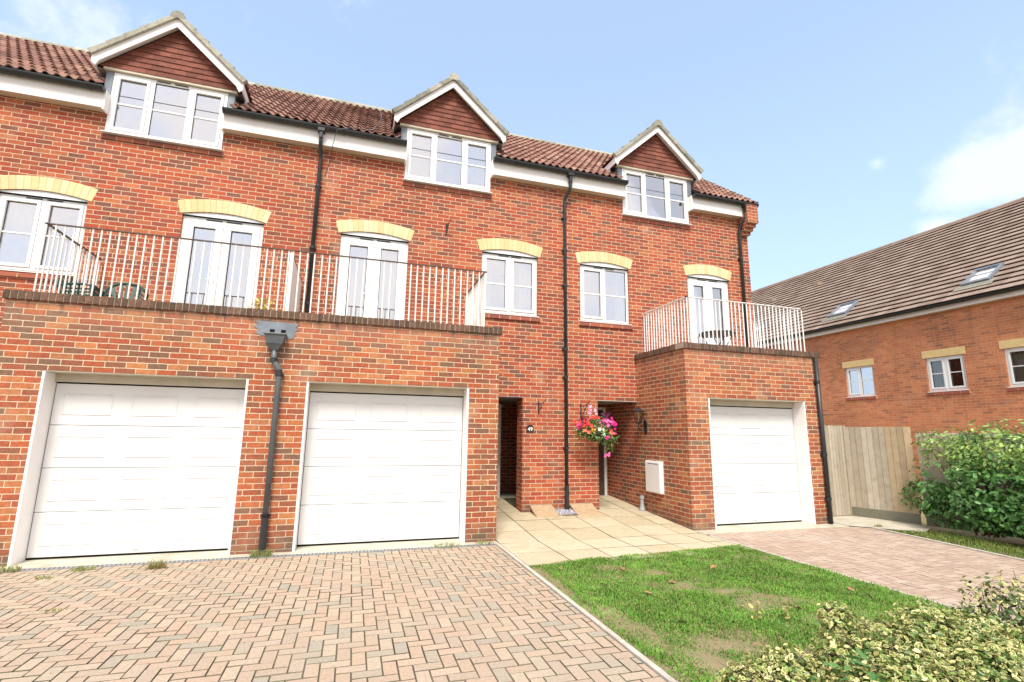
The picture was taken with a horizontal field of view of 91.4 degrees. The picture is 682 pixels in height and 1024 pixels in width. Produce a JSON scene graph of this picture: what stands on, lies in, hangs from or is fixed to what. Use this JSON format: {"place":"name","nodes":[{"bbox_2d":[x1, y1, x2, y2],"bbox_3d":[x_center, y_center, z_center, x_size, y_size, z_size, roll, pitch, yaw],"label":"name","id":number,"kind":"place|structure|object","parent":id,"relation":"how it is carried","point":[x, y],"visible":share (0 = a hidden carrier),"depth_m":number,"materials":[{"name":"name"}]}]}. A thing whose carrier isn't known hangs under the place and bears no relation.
{"place":"outdoors","nodes":[
{"label":"outdoors","id":0,"kind":"place"},
{"bbox_2d":[247,295,277,309],"bbox_3d":[-3.744,-0.336,7.501,0.486,0.703,0.477,4,-11,-17],"label":"potted plant","id":1,"kind":"object","parent":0,"point":[258,300],"visible":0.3,"depth_m":7.50,"materials":[{"name":"yellow plant"}]},
{"bbox_2d":[0,545,665,681],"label":"driveway","id":2,"kind":"structure","parent":0,"point":[32,649],"depth_m":4.09,"materials":[{"name":"beige brick"}]},
{"bbox_2d":[34,575,53,579],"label":"weed","id":3,"kind":"object","parent":2,"relation":"on","point":[44,577],"visible":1,"depth_m":5.23,"materials":[{"name":"green plant"}]},
{"bbox_2d":[40,607,66,613],"bbox_3d":[-3.953,2.321,4.305,0.186,0.023,0.111,6,-12,-28],"label":"weed","id":4,"kind":"object","parent":2,"relation":"on","point":[54,609],"visible":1,"depth_m":4.31,"materials":[{"name":"green plant"}]},
{"bbox_2d":[71,565,95,571],"bbox_3d":[-4.770,2.518,5.552,0.238,0.061,0.195,8,-12,-33],"label":"weed","id":5,"kind":"object","parent":2,"relation":"on","point":[81,567],"visible":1,"depth_m":5.56,"materials":[{"name":"green plant"}]},
{"bbox_2d":[141,559,168,568],"bbox_3d":[-4.056,2.522,5.681,0.366,0.120,0.332,-3,-11,21],"label":"weed","id":6,"kind":"object","parent":2,"relation":"on","point":[155,565],"visible":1,"depth_m":5.66,"materials":[{"name":"green plant"}]},
{"bbox_2d":[7,547,581,681],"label":"moss","id":7,"kind":"object","parent":2,"relation":"on","point":[282,620],"visible":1,"depth_m":4.17,"materials":[{"name":"green plant"}]},
{"bbox_2d":[500,492,515,497],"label":"lobby floor","id":8,"kind":"structure","parent":0,"point":[507,494],"depth_m":10.83,"materials":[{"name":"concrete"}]},
{"bbox_2d":[0,0,1023,290],"label":"sky","id":9,"kind":"structure","parent":0,"point":[854,127],"materials":[{"name":"blue"}]},
{"bbox_2d":[555,508,577,514],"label":"gravel","id":10,"kind":"structure","parent":0,"point":[562,511],"depth_m":9.07,"materials":[{"name":"grey gravel"}]},
{"bbox_2d":[496,495,755,566],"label":"path","id":11,"kind":"structure","parent":0,"point":[617,527],"depth_m":7.76,"materials":[{"name":"stone"}]},
{"bbox_2d":[530,505,559,517],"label":"concrete slab","id":12,"kind":"structure","parent":11,"relation":"on","point":[541,511],"depth_m":8.98,"materials":[{"name":"beige concrete"}]},
{"bbox_2d":[570,503,600,515],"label":"concrete slab","id":13,"kind":"structure","parent":11,"relation":"on","point":[588,509],"depth_m":9.22,"materials":[{"name":"beige concrete"}]},
{"bbox_2d":[639,495,645,510],"bbox_3d":[2.506,3.137,9.615,0.124,0.305,0.121,4,-11,-17],"label":"vent pipe","id":14,"kind":"object","parent":11,"relation":"on","point":[642,507],"visible":0.96,"depth_m":9.59,"materials":[{"name":"white plastic"}]},
{"bbox_2d":[699,330,735,344],"bbox_3d":[4.139,0.209,10.021,0.700,0.760,0.700,4,-11,-17],"label":"bistro table","id":15,"kind":"object","parent":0,"point":[715,335],"visible":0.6,"depth_m":9.98,"materials":[{"name":"black metal"}]},
{"bbox_2d":[529,544,1004,681],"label":"lawn","id":16,"kind":"structure","parent":0,"point":[775,571],"depth_m":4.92,"materials":[{"name":"green plant"}]},
{"bbox_2d":[748,600,764,620],"bbox_3d":[2.112,2.340,4.294,0.121,0.190,0.109,-1,-11,12],"label":"seedling","id":17,"kind":"object","parent":16,"relation":"on","point":[756,605],"visible":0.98,"depth_m":4.29,"materials":[{"name":"green plant"}]},
{"bbox_2d":[715,638,846,681],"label":"variegated shrub","id":18,"kind":"object","parent":16,"relation":"on","point":[762,671],"visible":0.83,"depth_m":2.92,"materials":[{"name":"green plant"}]},
{"bbox_2d":[570,551,1005,679],"bbox_3d":[2.328,2.487,4.776,3.226,0.021,3.628,4,-11,-17],"label":"clover","id":19,"kind":"object","parent":16,"relation":"on","point":[701,601],"visible":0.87,"depth_m":4.88,"materials":[{"name":"green plant"}]},
{"bbox_2d":[782,602,794,621],"bbox_3d":[2.383,2.343,4.324,0.096,0.160,0.099,-1,-10,9],"label":"seedling","id":20,"kind":"object","parent":16,"relation":"on","point":[786,612],"visible":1,"depth_m":4.32,"materials":[{"name":"green plant"}]},
{"bbox_2d":[803,599,961,681],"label":"variegated shrub","id":21,"kind":"object","parent":16,"relation":"on","point":[848,637],"visible":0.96,"depth_m":2.92,"materials":[{"name":"green plant"}]},
{"bbox_2d":[802,641,894,680],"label":"weed","id":22,"kind":"object","parent":21,"relation":"in","point":[873,676],"visible":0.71,"depth_m":2.80,"materials":[{"name":"green plant"}]},
{"bbox_2d":[884,594,1023,681],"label":"variegated shrub","id":23,"kind":"object","parent":16,"relation":"on","point":[997,656],"visible":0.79,"depth_m":2.93,"materials":[{"name":"green plant"}]},
{"bbox_2d":[949,570,1023,638],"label":"shrub","id":24,"kind":"object","parent":16,"relation":"on","point":[1000,601],"visible":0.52,"depth_m":3.33,"materials":[{"name":"green plant"}]},
{"bbox_2d":[707,526,1023,624],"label":"driveway","id":25,"kind":"structure","parent":0,"point":[936,571],"depth_m":6.57,"materials":[{"name":"brick"}]},
{"bbox_2d":[833,516,930,531],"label":"side path","id":26,"kind":"structure","parent":0,"point":[861,521],"depth_m":9.20,"materials":[{"name":"concrete"}]},
{"bbox_2d":[842,426,852,515],"bbox_3d":[6.896,2.660,10.277,0.062,1.800,0.075,4,-11,-17],"label":"gate post","id":27,"kind":"object","parent":26,"relation":"on","point":[847,470],"visible":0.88,"depth_m":10.23,"materials":[{"name":"beige wood"}]},
{"bbox_2d":[824,425,850,515],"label":"side gate","id":28,"kind":"structure","parent":27,"relation":"attached to","point":[839,491],"depth_m":10.18,"materials":[{"name":"beige wood"}]},
{"bbox_2d":[844,427,921,524],"bbox_3d":[7.235,2.588,9.796,0.071,1.778,1.141,8,-12,-34],"label":"fence panel","id":29,"kind":"object","parent":26,"relation":"on","point":[880,462],"visible":1,"depth_m":9.76,"materials":[{"name":"beige wood"}]},
{"bbox_2d":[837,496,1023,554],"bbox_3d":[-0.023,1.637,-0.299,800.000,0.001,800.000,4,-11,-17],"label":"ground","id":30,"kind":"structure","parent":0,"point":[1017,542],"depth_m":8.58,"materials":[{"name":"soil"}]},
{"bbox_2d":[0,32,90,60],"bbox_3d":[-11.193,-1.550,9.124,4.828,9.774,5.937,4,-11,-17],"label":"roof","id":31,"kind":"structure","parent":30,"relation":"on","point":[13,46],"depth_m":9.67,"materials":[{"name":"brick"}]},
{"bbox_2d":[0,10,333,566],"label":"terraced house","id":32,"kind":"structure","parent":30,"relation":"on","point":[168,163],"depth_m":6.87,"materials":[{"name":"red brick"}]},
{"bbox_2d":[0,193,86,276],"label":"window","id":33,"kind":"structure","parent":32,"relation":"in","point":[22,218],"depth_m":7.62,"materials":[{"name":"white plastic"}]},
{"bbox_2d":[56,275,117,296],"bbox_3d":[-5.987,-0.510,7.019,0.590,0.811,0.615,2,-10,-7],"label":"garden chair","id":34,"kind":"object","parent":32,"relation":"on","point":[70,287],"visible":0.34,"depth_m":6.80,"materials":[{"name":"green plastic"}]},
{"bbox_2d":[89,282,148,299],"bbox_3d":[-5.526,-0.502,7.028,0.615,0.811,0.590,5,-11,-23],"label":"garden chair","id":35,"kind":"object","parent":32,"relation":"on","point":[133,292],"visible":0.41,"depth_m":7.23,"materials":[{"name":"green plastic"}]},
{"bbox_2d":[7,370,248,565],"bbox_3d":[-4.645,1.550,6.293,2.240,2.235,0.335,4,-11,-17],"label":"garage door","id":36,"kind":"structure","parent":32,"relation":"in","point":[118,464],"depth_m":6.33,"materials":[{"name":"white paint"}]},
{"bbox_2d":[98,72,245,152],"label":"window","id":37,"kind":"structure","parent":32,"relation":"in","point":[146,119],"depth_m":8.41,"materials":[{"name":"white plastic"}]},
{"bbox_2d":[172,216,263,308],"bbox_3d":[-4.892,-0.982,8.323,1.220,2.120,0.286,4,-11,-17],"label":"french door","id":38,"kind":"structure","parent":32,"relation":"in","point":[192,227],"depth_m":8.39,"materials":[{"name":"white plastic"}]},
{"bbox_2d":[0,539,494,569],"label":"concrete apron","id":39,"kind":"object","parent":30,"relation":"on","point":[61,562],"visible":0.25,"depth_m":6.24,"materials":[{"name":"grey concrete"}]},
{"bbox_2d":[431,541,458,548],"bbox_3d":[-0.923,2.826,6.936,0.445,0.060,0.304,4,-11,-17],"label":"weed","id":40,"kind":"object","parent":39,"relation":"on","point":[451,544],"visible":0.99,"depth_m":6.92,"materials":[{"name":"green plant"}]},
{"bbox_2d":[476,539,495,544],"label":"weed","id":41,"kind":"object","parent":39,"relation":"on","point":[480,542],"visible":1,"depth_m":7.11,"materials":[{"name":"green plant"}]},
{"bbox_2d":[1,550,598,681],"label":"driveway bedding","id":42,"kind":"object","parent":30,"relation":"on","point":[338,625],"depth_m":4.09,"materials":[{"name":"beige sand"}]},
{"bbox_2d":[0,543,495,572],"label":"drain channel","id":43,"kind":"object","parent":42,"relation":"on","point":[201,560],"visible":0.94,"depth_m":6.15,"materials":[{"name":"metal"}]},
{"bbox_2d":[0,563,26,573],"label":"weed","id":44,"kind":"object","parent":43,"relation":"on","point":[17,569],"visible":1,"depth_m":5.46,"materials":[{"name":"green plant"}]},
{"bbox_2d":[248,548,276,557],"bbox_3d":[-3.128,2.640,6.248,0.400,0.117,0.304,4,-11,-17],"label":"weed","id":45,"kind":"object","parent":43,"relation":"on","point":[268,553],"visible":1,"depth_m":6.22,"materials":[{"name":"green plant"}]},
{"bbox_2d":[266,73,573,552],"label":"terraced house","id":46,"kind":"structure","parent":30,"relation":"on","point":[425,370],"depth_m":9.02,"materials":[{"name":"red brick"}]},
{"bbox_2d":[334,235,407,319],"bbox_3d":[-2.546,-0.818,9.044,1.200,2.120,0.286,4,-11,-17],"label":"french door","id":47,"kind":"structure","parent":46,"relation":"in","point":[352,246],"depth_m":9.11,"materials":[{"name":"white plastic"}]},
{"bbox_2d":[292,381,468,551],"bbox_3d":[-1.800,1.752,7.167,2.285,2.230,0.335,4,-11,-17],"label":"garage door","id":48,"kind":"structure","parent":46,"relation":"in","point":[379,463],"depth_m":7.24,"materials":[{"name":"white paint"}]},
{"bbox_2d":[393,124,501,194],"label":"window","id":49,"kind":"structure","parent":46,"relation":"in","point":[430,167],"depth_m":9.90,"materials":[{"name":"white plastic"}]},
{"bbox_2d":[445,219,450,235],"bbox_3d":[-1.206,-2.174,9.484,0.028,0.302,0.204,7,-12,-32],"label":"hanging bracket","id":50,"kind":"object","parent":46,"relation":"attached to","point":[447,228],"visible":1,"depth_m":9.53,"materials":[{"name":"black metal"}]},
{"bbox_2d":[497,404,500,497],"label":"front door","id":51,"kind":"structure","parent":46,"relation":"in","point":[499,408],"depth_m":10.41,"materials":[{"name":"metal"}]},
{"bbox_2d":[481,253,538,317],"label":"window","id":52,"kind":"structure","parent":46,"relation":"in","point":[511,281],"depth_m":9.99,"materials":[{"name":"white plastic"}]},
{"bbox_2d":[527,425,533,431],"bbox_3d":[0.341,1.642,9.391,0.136,0.135,0.018,4,-11,-17],"label":"house number","id":53,"kind":"object","parent":46,"relation":"attached to","point":[530,428],"visible":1,"depth_m":9.38,"materials":[{"name":"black metal"}]},
{"bbox_2d":[494,541,677,681],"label":"kerb","id":54,"kind":"structure","parent":30,"relation":"on","point":[655,668],"depth_m":4.15,"materials":[{"name":"concrete"}]},
{"bbox_2d":[503,498,693,566],"bbox_3d":[1.163,3.058,8.496,3.388,0.248,4.320,4,-11,-17],"label":"path bedding","id":55,"kind":"object","parent":30,"relation":"on","point":[512,501],"visible":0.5,"depth_m":10.04,"materials":[{"name":"concrete"}]},
{"bbox_2d":[525,120,833,530],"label":"terraced house","id":56,"kind":"structure","parent":30,"relation":"on","point":[659,229],"depth_m":10.05,"materials":[{"name":"red brick"}]},
{"bbox_2d":[580,400,589,421],"bbox_3d":[1.417,1.353,9.640,0.028,0.412,0.303,7,-12,-29],"label":"hanging bracket","id":57,"kind":"object","parent":56,"relation":"attached to","point":[584,410],"visible":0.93,"depth_m":9.72,"materials":[{"name":"black metal"}]},
{"bbox_2d":[572,405,618,456],"bbox_3d":[1.543,1.684,9.420,0.909,0.996,0.532,4,-11,-17],"label":"hanging basket","id":58,"kind":"object","parent":57,"relation":"hanging from","point":[593,434],"visible":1,"depth_m":9.32,"materials":[{"name":"multicoloured plant"}]},
{"bbox_2d":[598,407,606,494],"bbox_3d":[1.709,2.470,11.020,0.825,2.020,0.095,4,-11,-17],"label":"front door","id":59,"kind":"structure","parent":56,"relation":"in","point":[601,449],"depth_m":11.07,"materials":[{"name":"metal"}]},
{"bbox_2d":[579,265,631,325],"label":"window","id":60,"kind":"structure","parent":56,"relation":"in","point":[603,291],"depth_m":10.48,"materials":[{"name":"white plastic"}]},
{"bbox_2d":[631,407,646,434],"bbox_3d":[2.508,1.564,9.789,0.263,0.538,0.198,4,-11,-17],"label":"wall lantern","id":61,"kind":"object","parent":56,"relation":"attached to","point":[640,415],"depth_m":9.78,"materials":[{"name":"black plastic"}]},
{"bbox_2d":[608,165,693,225],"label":"window","id":62,"kind":"structure","parent":56,"relation":"in","point":[666,207],"depth_m":11.19,"materials":[{"name":"white plastic"}]},
{"bbox_2d":[645,460,663,493],"bbox_3d":[2.665,2.546,9.361,0.083,0.580,0.510,4,-11,-17],"label":"meter box","id":63,"kind":"object","parent":56,"relation":"attached to","point":[654,472],"visible":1,"depth_m":9.28,"materials":[{"name":"white plastic"}]},
{"bbox_2d":[645,462,660,492],"bbox_3d":[2.633,2.546,9.351,0.011,0.535,0.470,4,-11,-17],"label":"door","id":64,"kind":"structure","parent":63,"relation":"in","point":[652,471],"depth_m":9.33,"materials":[{"name":"white plastic"}]},
{"bbox_2d":[687,277,730,344],"bbox_3d":[4.396,-0.369,11.107,1.110,2.070,0.138,4,-11,-17],"label":"french door","id":65,"kind":"structure","parent":56,"relation":"in","point":[702,288],"depth_m":11.19,"materials":[{"name":"white plastic"}]},
{"bbox_2d":[708,398,815,529],"bbox_3d":[4.434,2.192,9.085,2.180,2.225,0.335,4,-11,-17],"label":"garage door","id":66,"kind":"structure","parent":56,"relation":"in","point":[761,467],"depth_m":9.22,"materials":[{"name":"white paint"}]},
{"bbox_2d":[696,522,849,534],"bbox_3d":[4.469,3.311,8.766,3.090,0.110,0.635,4,-11,-17],"label":"concrete apron","id":67,"kind":"object","parent":30,"relation":"on","point":[726,529],"visible":0.35,"depth_m":8.69,"materials":[{"name":"grey concrete"}]},
{"bbox_2d":[711,535,1005,622],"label":"kerb","id":68,"kind":"structure","parent":30,"relation":"on","point":[761,551],"depth_m":6.11,"materials":[{"name":"concrete"}]},
{"bbox_2d":[708,524,1023,558],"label":"driveway bedding","id":69,"kind":"object","parent":30,"relation":"on","point":[966,546],"depth_m":7.20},
{"bbox_2d":[751,197,1023,495],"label":"brick house","id":70,"kind":"structure","parent":30,"relation":"on","point":[919,331],"depth_m":15.70,"materials":[{"name":"brick"}]},
{"bbox_2d":[842,358,876,400],"bbox_3d":[11.610,1.299,16.648,0.145,1.312,1.100,4,-11,-17],"label":"window","id":71,"kind":"structure","parent":70,"relation":"in","point":[860,382],"depth_m":16.64,"materials":[{"name":"white plastic"}]},
{"bbox_2d":[921,346,970,395],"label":"window","id":72,"kind":"structure","parent":70,"relation":"in","point":[948,372],"depth_m":14.44,"materials":[{"name":"white plastic"}]},
{"bbox_2d":[998,338,1023,390],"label":"window","id":73,"kind":"structure","parent":70,"relation":"in","point":[1014,356],"depth_m":12.81,"materials":[{"name":"white plastic"}]},
{"bbox_2d":[865,525,1023,560],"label":"kerb","id":74,"kind":"structure","parent":30,"relation":"on","point":[982,551],"depth_m":7.47,"materials":[{"name":"concrete"}]},
{"bbox_2d":[891,529,1023,558],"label":"grass verge","id":75,"kind":"object","parent":30,"relation":"on","point":[935,536],"depth_m":7.68,"materials":[{"name":"green plant"}]},
{"bbox_2d":[898,419,1023,538],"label":"hedge","id":76,"kind":"object","parent":30,"relation":"on","point":[1002,515],"visible":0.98,"depth_m":8.06,"materials":[{"name":"green plant"}]},
{"bbox_2d":[915,433,1023,537],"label":"fence panel","id":77,"kind":"object","parent":30,"relation":"on","point":[933,471],"visible":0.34,"depth_m":9.00,"materials":[{"name":"beige wood"}]}
]}

